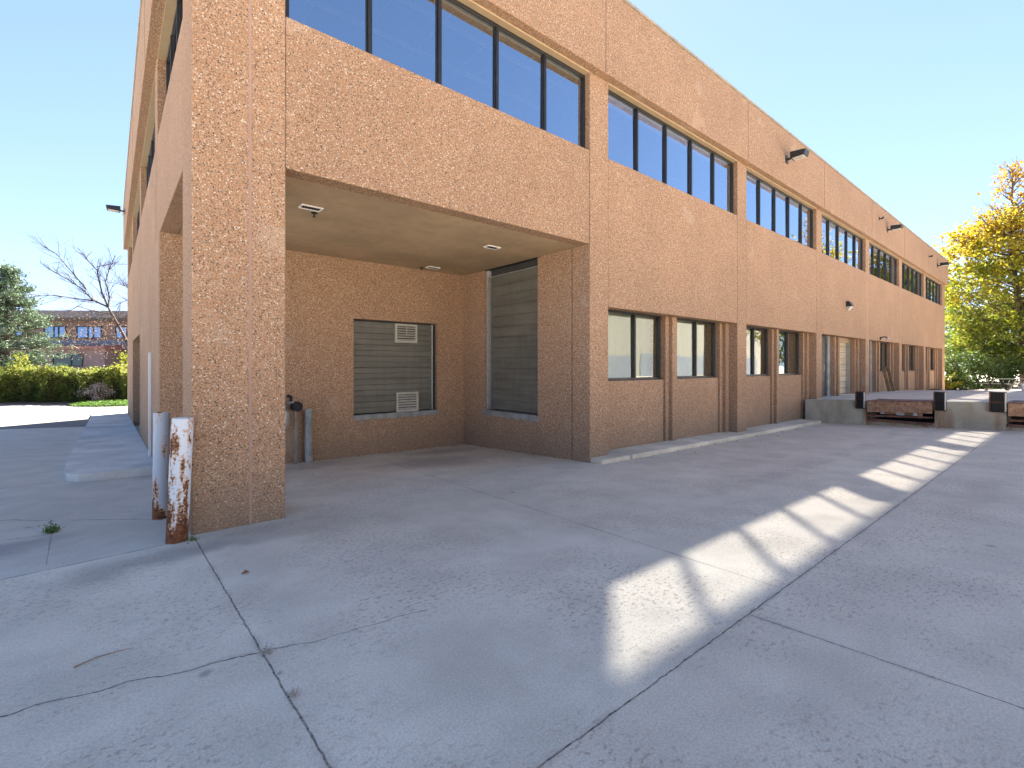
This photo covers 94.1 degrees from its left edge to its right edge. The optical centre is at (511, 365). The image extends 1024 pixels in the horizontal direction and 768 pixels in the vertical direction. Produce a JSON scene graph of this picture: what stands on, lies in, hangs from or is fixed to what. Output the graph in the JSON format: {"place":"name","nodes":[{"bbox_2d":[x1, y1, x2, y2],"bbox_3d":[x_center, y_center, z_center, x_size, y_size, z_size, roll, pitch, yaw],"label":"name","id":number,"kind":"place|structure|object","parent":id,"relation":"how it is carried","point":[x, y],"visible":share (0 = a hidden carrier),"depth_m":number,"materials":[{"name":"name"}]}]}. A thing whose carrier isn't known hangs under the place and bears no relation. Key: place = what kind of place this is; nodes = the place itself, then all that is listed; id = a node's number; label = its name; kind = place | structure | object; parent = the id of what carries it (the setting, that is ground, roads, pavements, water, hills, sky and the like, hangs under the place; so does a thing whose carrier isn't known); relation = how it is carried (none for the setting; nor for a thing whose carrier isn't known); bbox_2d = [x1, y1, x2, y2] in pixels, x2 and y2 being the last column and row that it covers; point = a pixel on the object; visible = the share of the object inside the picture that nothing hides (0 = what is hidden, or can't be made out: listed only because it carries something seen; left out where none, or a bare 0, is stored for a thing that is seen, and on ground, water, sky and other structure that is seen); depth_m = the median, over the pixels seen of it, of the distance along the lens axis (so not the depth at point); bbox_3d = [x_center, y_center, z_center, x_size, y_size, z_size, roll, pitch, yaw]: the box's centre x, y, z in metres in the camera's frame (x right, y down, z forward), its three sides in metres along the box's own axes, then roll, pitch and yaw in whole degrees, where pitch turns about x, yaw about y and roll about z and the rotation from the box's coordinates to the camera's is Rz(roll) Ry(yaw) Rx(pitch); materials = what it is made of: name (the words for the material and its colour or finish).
{"place":"outdoors","nodes":[
{"label":"outdoors","id":0,"kind":"place"},
{"bbox_2d":[64,411,152,481],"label":"sidewalk","id":1,"kind":"structure","parent":0,"point":[109,445],"depth_m":9.57,"materials":[{"name":"concrete"}]},
{"bbox_2d":[0,375,1023,767],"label":"ground","id":2,"kind":"structure","parent":0,"point":[826,595],"depth_m":2.92,"materials":[{"name":"concrete"}]},
{"bbox_2d":[0,402,75,403],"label":"hedge bed","id":3,"kind":"object","parent":2,"relation":"on","point":[36,402],"depth_m":29.15,"materials":[{"name":"soil"}]},
{"bbox_2d":[6,352,32,368],"bbox_3d":[-32.543,0.711,31.670,2.626,3.344,1.906,0,0,0],"label":"yellow shrub","id":4,"kind":"object","parent":3,"relation":"on","point":[21,359],"visible":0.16,"depth_m":31.39,"materials":[{"name":"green plant"}]},
{"bbox_2d":[0,363,127,401],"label":"hedge","id":5,"kind":"object","parent":3,"relation":"on","point":[28,383],"visible":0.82,"depth_m":29.54,"materials":[{"name":"green plant"}]},
{"bbox_2d":[77,382,117,400],"bbox_3d":[-25.529,1.633,29.286,2.717,1.492,1.276,0,0,0],"label":"twiggy shrub","id":6,"kind":"object","parent":3,"relation":"on","point":[97,396],"visible":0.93,"depth_m":29.22,"materials":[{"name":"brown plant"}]},
{"bbox_2d":[112,350,127,368],"bbox_3d":[-24.978,0.456,31.559,3.658,3.858,3.206,0,0,10],"label":"yellow shrub","id":7,"kind":"object","parent":3,"relation":"on","point":[125,359],"visible":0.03,"depth_m":30.98,"materials":[{"name":"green plant"}]},
{"bbox_2d":[0,260,76,369],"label":"pine tree","id":8,"kind":"object","parent":2,"relation":"on","point":[8,274],"visible":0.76,"depth_m":34.63,"materials":[{"name":"green plant"}]},
{"bbox_2d":[37,521,63,533],"bbox_3d":[-4.668,1.631,4.830,0.190,0.125,0.177,0,0,-2],"label":"weed","id":9,"kind":"object","parent":2,"relation":"on","point":[52,529],"visible":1,"depth_m":4.80,"materials":[{"name":"green plant"}]},
{"bbox_2d":[0,310,127,374],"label":"brick office building","id":10,"kind":"structure","parent":2,"relation":"on","point":[100,357],"depth_m":53.33,"materials":[{"name":"brown brick"}]},
{"bbox_2d":[43,326,65,337],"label":"window","id":11,"kind":"structure","parent":10,"relation":"in","point":[57,330],"depth_m":53.57,"materials":[{"name":"blue glass"}]},
{"bbox_2d":[52,354,82,365],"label":"window","id":12,"kind":"structure","parent":10,"relation":"in","point":[76,360],"depth_m":51.24,"materials":[{"name":"blue glass"}]},
{"bbox_2d":[76,326,101,337],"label":"window","id":13,"kind":"structure","parent":10,"relation":"in","point":[78,328],"depth_m":53.80,"materials":[{"name":"blue glass"}]},
{"bbox_2d":[115,326,127,337],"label":"window","id":14,"kind":"structure","parent":10,"relation":"in","point":[125,328],"depth_m":54.05,"materials":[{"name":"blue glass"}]},
{"bbox_2d":[5,233,127,361],"bbox_3d":[-29.141,-3.216,33.243,8.464,11.522,5.947,0,0,0],"label":"bare tree","id":15,"kind":"object","parent":2,"relation":"on","point":[98,275],"visible":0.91,"depth_m":33.15,"materials":[{"name":"brown plant"}]},
{"bbox_2d":[69,399,127,406],"bbox_3d":[-23.602,2.156,28.095,4.173,0.376,3.083,0,0,0],"label":"ground cover bed","id":16,"kind":"object","parent":2,"relation":"on","point":[107,402],"visible":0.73,"depth_m":27.17,"materials":[{"name":"green plant"}]},
{"bbox_2d":[74,647,133,667],"bbox_3d":[-2.145,1.530,2.511,0.030,0.009,0.242,0,0,44],"label":"twig","id":17,"kind":"object","parent":2,"relation":"on","point":[98,656],"visible":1,"depth_m":2.50,"materials":[{"name":"brown wood"}]},
{"bbox_2d":[152,412,169,519],"bbox_3d":[-3.861,1.170,5.246,0.163,1.311,0.152,0,0,-40],"label":"bollard","id":18,"kind":"object","parent":2,"relation":"on","point":[161,442],"visible":0.83,"depth_m":5.19,"materials":[{"name":"metal"}]},
{"bbox_2d":[165,417,193,543],"bbox_3d":[-3.099,1.135,4.444,0.226,1.297,0.176,0,0,-40],"label":"rusty bollard","id":19,"kind":"object","parent":2,"relation":"on","point":[179,483],"visible":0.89,"depth_m":4.38,"materials":[{"name":"white metal"}]},
{"bbox_2d":[185,535,199,543],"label":"weed","id":20,"kind":"object","parent":2,"relation":"on","point":[192,538],"visible":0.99,"depth_m":4.41,"materials":[{"name":"green plant"}]},
{"bbox_2d":[257,642,275,656],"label":"weed","id":21,"kind":"object","parent":2,"relation":"on","point":[267,650],"visible":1,"depth_m":2.50,"materials":[{"name":"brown plant"}]},
{"bbox_2d":[286,686,301,698],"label":"weed","id":22,"kind":"object","parent":2,"relation":"on","point":[293,692],"visible":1,"depth_m":2.15,"materials":[{"name":"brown plant"}]},
{"bbox_2d":[305,409,312,462],"bbox_3d":[-3.792,1.383,8.889,0.136,1.150,0.136,0,0,-40],"label":"grey bollard","id":23,"kind":"object","parent":2,"relation":"on","point":[308,435],"visible":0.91,"depth_m":8.83,"materials":[{"name":"metal"}]},
{"bbox_2d":[122,0,948,534],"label":"office building","id":24,"kind":"structure","parent":2,"relation":"on","point":[684,250],"depth_m":8.83,"materials":[{"name":"concrete"}]},
{"bbox_2d":[106,205,124,214],"bbox_3d":[-15.273,-6.014,18.384,0.595,0.249,0.340,0,0,-40],"label":"floodlight","id":25,"kind":"object","parent":24,"relation":"attached to","point":[113,208],"visible":0.87,"depth_m":18.27,"materials":[{"name":"brown metal"}]},
{"bbox_2d":[137,205,139,234],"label":"window","id":26,"kind":"structure","parent":24,"relation":"in","point":[138,218],"depth_m":15.80,"materials":[{"name":"black glass"}]},
{"bbox_2d":[147,123,154,186],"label":"window","id":27,"kind":"structure","parent":24,"relation":"in","point":[152,148],"depth_m":10.74,"materials":[{"name":"black glass"}]},
{"bbox_2d":[166,0,182,94],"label":"window","id":28,"kind":"structure","parent":24,"relation":"in","point":[178,16],"depth_m":7.30,"materials":[{"name":"black glass"}]},
{"bbox_2d":[285,394,302,463],"bbox_3d":[-4.119,1.185,8.613,0.615,1.330,0.290,0,0,-40],"label":"gas meter","id":29,"kind":"object","parent":24,"relation":"attached to","point":[295,406],"visible":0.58,"depth_m":8.71,"materials":[{"name":"metal"}]},
{"bbox_2d":[298,204,323,211],"bbox_3d":[-2.710,-2.124,6.426,0.280,0.018,0.170,0,0,-40],"label":"soffit light","id":30,"kind":"object","parent":24,"relation":"attached to","point":[310,207],"visible":1,"depth_m":6.42,"materials":[{"name":"white paint"}]},
{"bbox_2d":[354,319,439,420],"bbox_3d":[-2.471,0.082,10.300,1.996,2.056,0.185,0,0,-40],"label":"sectional door","id":31,"kind":"structure","parent":24,"relation":"in","point":[394,362],"depth_m":10.26,"materials":[{"name":"metal"}]},
{"bbox_2d":[425,266,439,269],"bbox_3d":[-1.716,-2.124,10.351,0.280,0.018,0.170,0,0,-40],"label":"soffit light","id":32,"kind":"object","parent":24,"relation":"attached to","point":[432,267],"visible":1,"depth_m":10.33,"materials":[{"name":"white paint"}]},
{"bbox_2d":[285,0,584,147],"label":"window","id":33,"kind":"structure","parent":24,"relation":"in","point":[450,44],"depth_m":6.79,"materials":[{"name":"blue glass"}]},
{"bbox_2d":[483,245,500,249],"bbox_3d":[-0.356,-2.124,8.568,0.280,0.018,0.170,0,0,-40],"label":"soffit light","id":34,"kind":"object","parent":24,"relation":"attached to","point":[492,247],"visible":1,"depth_m":8.56,"materials":[{"name":"white paint"}]},
{"bbox_2d":[482,260,537,421],"bbox_3d":[-0.007,-0.514,10.089,0.205,3.229,1.805,0,0,-40],"label":"tall sectional door","id":35,"kind":"structure","parent":24,"relation":"in","point":[512,291],"depth_m":10.11,"materials":[{"name":"metal"}]},
{"bbox_2d":[608,309,659,380],"bbox_3d":[2.491,-0.407,9.861,1.960,1.406,0.092,0,0,-40],"label":"window","id":36,"kind":"structure","parent":24,"relation":"in","point":[633,315],"depth_m":9.90,"materials":[{"name":"brown metal"}]},
{"bbox_2d":[608,89,732,212],"bbox_3d":[3.624,-4.430,10.417,5.098,1.380,0.082,0,0,-40],"label":"window","id":37,"kind":"structure","parent":24,"relation":"in","point":[639,141],"depth_m":10.06,"materials":[{"name":"blue glass"}]},
{"bbox_2d":[677,318,714,378],"bbox_3d":[4.364,-0.407,11.440,1.960,1.406,0.092,0,0,-40],"label":"window","id":38,"kind":"structure","parent":24,"relation":"in","point":[695,322],"depth_m":11.45,"materials":[{"name":"brown metal"}]},
{"bbox_2d":[746,326,767,375],"bbox_3d":[6.788,-0.407,13.483,1.960,1.406,0.092,0,0,-40],"label":"window","id":39,"kind":"structure","parent":24,"relation":"in","point":[752,328],"depth_m":13.59,"materials":[{"name":"brown metal"}]},
{"bbox_2d":[746,171,812,248],"bbox_3d":[7.921,-4.430,14.040,5.098,1.380,0.082,0,0,-40],"label":"window","id":40,"kind":"structure","parent":24,"relation":"in","point":[768,207],"depth_m":13.90,"materials":[{"name":"blue glass"}]},
{"bbox_2d":[779,330,798,374],"bbox_3d":[8.661,-0.407,15.062,1.960,1.406,0.092,0,0,-40],"label":"window","id":41,"kind":"structure","parent":24,"relation":"in","point":[786,332],"depth_m":15.12,"materials":[{"name":"brown metal"}]},
{"bbox_2d":[785,148,808,163],"bbox_3d":[7.995,-5.884,13.401,0.320,0.248,0.555,0,0,-40],"label":"floodlight","id":42,"kind":"object","parent":24,"relation":"attached to","point":[796,155],"visible":1,"depth_m":13.28,"materials":[{"name":"brown metal"}]},
{"bbox_2d":[822,335,825,396],"bbox_3d":[10.944,0.098,17.039,1.680,2.405,0.112,0,0,-40],"label":"door","id":43,"kind":"structure","parent":24,"relation":"in","point":[823,336],"depth_m":17.41,"materials":[{"name":"grey metal"}]},
{"bbox_2d":[822,215,862,270],"bbox_3d":[12.218,-4.430,17.662,5.098,1.380,0.082,0,0,-40],"label":"window","id":44,"kind":"structure","parent":24,"relation":"in","point":[839,243],"depth_m":17.66,"materials":[{"name":"blue glass"}]},
{"bbox_2d":[840,343,845,393],"bbox_3d":[12.851,0.143,18.811,1.920,2.415,0.060,0,0,-40],"label":"roll up door","id":45,"kind":"structure","parent":24,"relation":"in","point":[842,345],"depth_m":19.13,"materials":[{"name":"beige metal"}]},
{"bbox_2d":[846,301,853,310],"bbox_3d":[12.453,-2.205,17.577,0.280,0.330,0.175,0,0,-40],"label":"wall pack light","id":46,"kind":"object","parent":24,"relation":"attached to","point":[849,306],"visible":1,"depth_m":17.51,"materials":[{"name":"brown metal"}]},
{"bbox_2d":[869,243,896,285],"bbox_3d":[16.515,-4.430,21.284,5.098,1.380,0.082,0,0,-40],"label":"window","id":47,"kind":"structure","parent":24,"relation":"in","point":[882,265],"depth_m":21.37,"materials":[{"name":"glass"}]},
{"bbox_2d":[880,342,886,371],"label":"window","id":48,"kind":"structure","parent":24,"relation":"in","point":[883,346],"depth_m":22.65,"materials":[{"name":"brown metal"}]},
{"bbox_2d":[887,224,902,232],"bbox_3d":[16.520,-5.924,20.587,0.320,0.248,0.555,0,0,-40],"label":"floodlight","id":49,"kind":"object","parent":24,"relation":"attached to","point":[896,227],"visible":1,"depth_m":20.47,"materials":[{"name":"brown metal"}]},
{"bbox_2d":[909,345,912,370],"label":"window","id":50,"kind":"structure","parent":24,"relation":"in","point":[910,347],"depth_m":26.32,"materials":[{"name":"brown metal"}]},
{"bbox_2d":[902,262,920,295],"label":"window","id":51,"kind":"structure","parent":24,"relation":"in","point":[911,278],"depth_m":25.12,"materials":[{"name":"clear glass"}]},
{"bbox_2d":[930,348,932,369],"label":"window","id":52,"kind":"structure","parent":24,"relation":"in","point":[931,349],"depth_m":30.11,"materials":[{"name":"black glass"}]},
{"bbox_2d":[926,277,939,304],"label":"window","id":53,"kind":"structure","parent":24,"relation":"in","point":[932,288],"depth_m":28.73,"materials":[{"name":"glass"}]},
{"bbox_2d":[937,262,949,267],"bbox_3d":[25.313,-5.924,27.999,0.320,0.248,0.555,0,0,-40],"label":"floodlight","id":54,"kind":"object","parent":24,"relation":"attached to","point":[944,263],"visible":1,"depth_m":27.87,"materials":[{"name":"brown metal"}]},
{"bbox_2d":[591,419,820,463],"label":"kerb","id":55,"kind":"structure","parent":2,"relation":"on","point":[632,452],"depth_m":10.33,"materials":[{"name":"concrete"}]},
{"bbox_2d":[805,390,1023,430],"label":"loading dock","id":56,"kind":"object","parent":2,"relation":"on","point":[967,409],"visible":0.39,"depth_m":14.40,"materials":[{"name":"concrete"}]},
{"bbox_2d":[855,391,865,408],"bbox_3d":[10.402,1.032,14.249,0.125,0.520,0.250,0,0,-40],"label":"dock bumper","id":57,"kind":"object","parent":56,"relation":"attached to","point":[860,399],"visible":1,"depth_m":14.19,"materials":[{"name":"black rubber"}]},
{"bbox_2d":[881,366,890,390],"bbox_3d":[17.068,0.603,21.745,0.674,1.157,0.134,0,0,-31],"label":"leaning board","id":58,"kind":"object","parent":56,"relation":"on","point":[886,378],"visible":1,"depth_m":21.72,"materials":[{"name":"brown wood"}]},
{"bbox_2d":[886,367,894,390],"bbox_3d":[17.474,0.619,22.009,0.615,1.132,0.134,0,0,-30],"label":"leaning board","id":59,"kind":"object","parent":56,"relation":"on","point":[890,378],"visible":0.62,"depth_m":21.99,"materials":[{"name":"brown wood"}]},
{"bbox_2d":[867,399,933,424],"bbox_3d":[11.454,1.414,13.952,1.280,0.871,1.472,0,0,-40],"label":"dock leveler","id":60,"kind":"object","parent":56,"relation":"attached to","point":[914,411],"visible":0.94,"depth_m":13.66,"materials":[{"name":"metal"}]},
{"bbox_2d":[933,391,946,410],"bbox_3d":[11.556,0.965,12.881,0.125,0.520,0.270,0,0,-40],"label":"dock bumper","id":61,"kind":"object","parent":56,"relation":"attached to","point":[939,401],"visible":1,"depth_m":12.84,"materials":[{"name":"black rubber"}]},
{"bbox_2d":[989,392,1006,412],"bbox_3d":[12.265,0.925,12.040,0.125,0.520,0.320,0,0,-40],"label":"dock bumper","id":62,"kind":"object","parent":56,"relation":"attached to","point":[997,401],"visible":1,"depth_m":12.03,"materials":[{"name":"black rubber"}]},
{"bbox_2d":[1008,400,1023,427],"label":"dock leveler","id":63,"kind":"object","parent":56,"relation":"attached to","point":[1016,410],"visible":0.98,"depth_m":11.84,"materials":[{"name":"metal"}]},
{"bbox_2d":[945,302,987,374],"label":"leafy tree","id":64,"kind":"object","parent":2,"relation":"on","point":[955,344],"visible":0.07,"depth_m":49.32,"materials":[{"name":"green plant"}]},
{"bbox_2d":[969,292,1022,379],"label":"leafy tree","id":65,"kind":"object","parent":2,"relation":"on","point":[1001,327],"visible":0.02,"depth_m":48.90,"materials":[{"name":"green plant"}]},
{"bbox_2d":[977,379,1023,389],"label":"picnic table","id":66,"kind":"object","parent":2,"relation":"on","point":[1004,385],"visible":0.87,"depth_m":27.63,"materials":[{"name":"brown metal"}]},
{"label":"planting bed","id":67,"kind":"structure","parent":2,"relation":"on","visible":0},
{"bbox_2d":[945,372,963,389],"bbox_3d":[28.917,1.098,31.555,1.464,1.348,1.009,0,0,45],"label":"pale shrub","id":68,"kind":"object","parent":67,"relation":"on","point":[950,386],"visible":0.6,"depth_m":31.44,"materials":[{"name":"yellow plant"}]},
{"bbox_2d":[945,352,977,389],"bbox_3d":[29.682,0.413,32.489,3.342,2.743,2.700,0,0,0],"label":"dark shrub","id":69,"kind":"object","parent":67,"relation":"on","point":[962,377],"visible":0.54,"depth_m":31.86,"materials":[{"name":"green plant"}]},
{"bbox_2d":[933,153,1023,383],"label":"maple tree","id":70,"kind":"object","parent":67,"relation":"on","point":[999,233],"visible":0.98,"depth_m":35.51,"materials":[{"name":"yellow plant"}]},
{"bbox_2d":[959,350,1018,388],"bbox_3d":[32.084,0.336,32.984,3.744,2.899,2.995,0,0,0],"label":"dark shrub","id":71,"kind":"object","parent":67,"relation":"on","point":[977,366],"visible":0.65,"depth_m":32.40,"materials":[{"name":"green plant"}]},
{"bbox_2d":[979,353,1023,387],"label":"dark shrub","id":72,"kind":"object","parent":67,"relation":"on","point":[1012,366],"visible":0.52,"depth_m":33.06,"materials":[{"name":"green plant"}]},
{"bbox_2d":[0,0,1023,367],"label":"sky","id":73,"kind":"structure","parent":0,"point":[914,102],"materials":[{"name":"blue"}]},
{"bbox_2d":[291,427,982,462],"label":"leaf litter","id":74,"kind":"object","parent":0,"point":[532,454],"visible":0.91,"depth_m":10.13,"materials":[{"name":"brown plant"}]}
]}

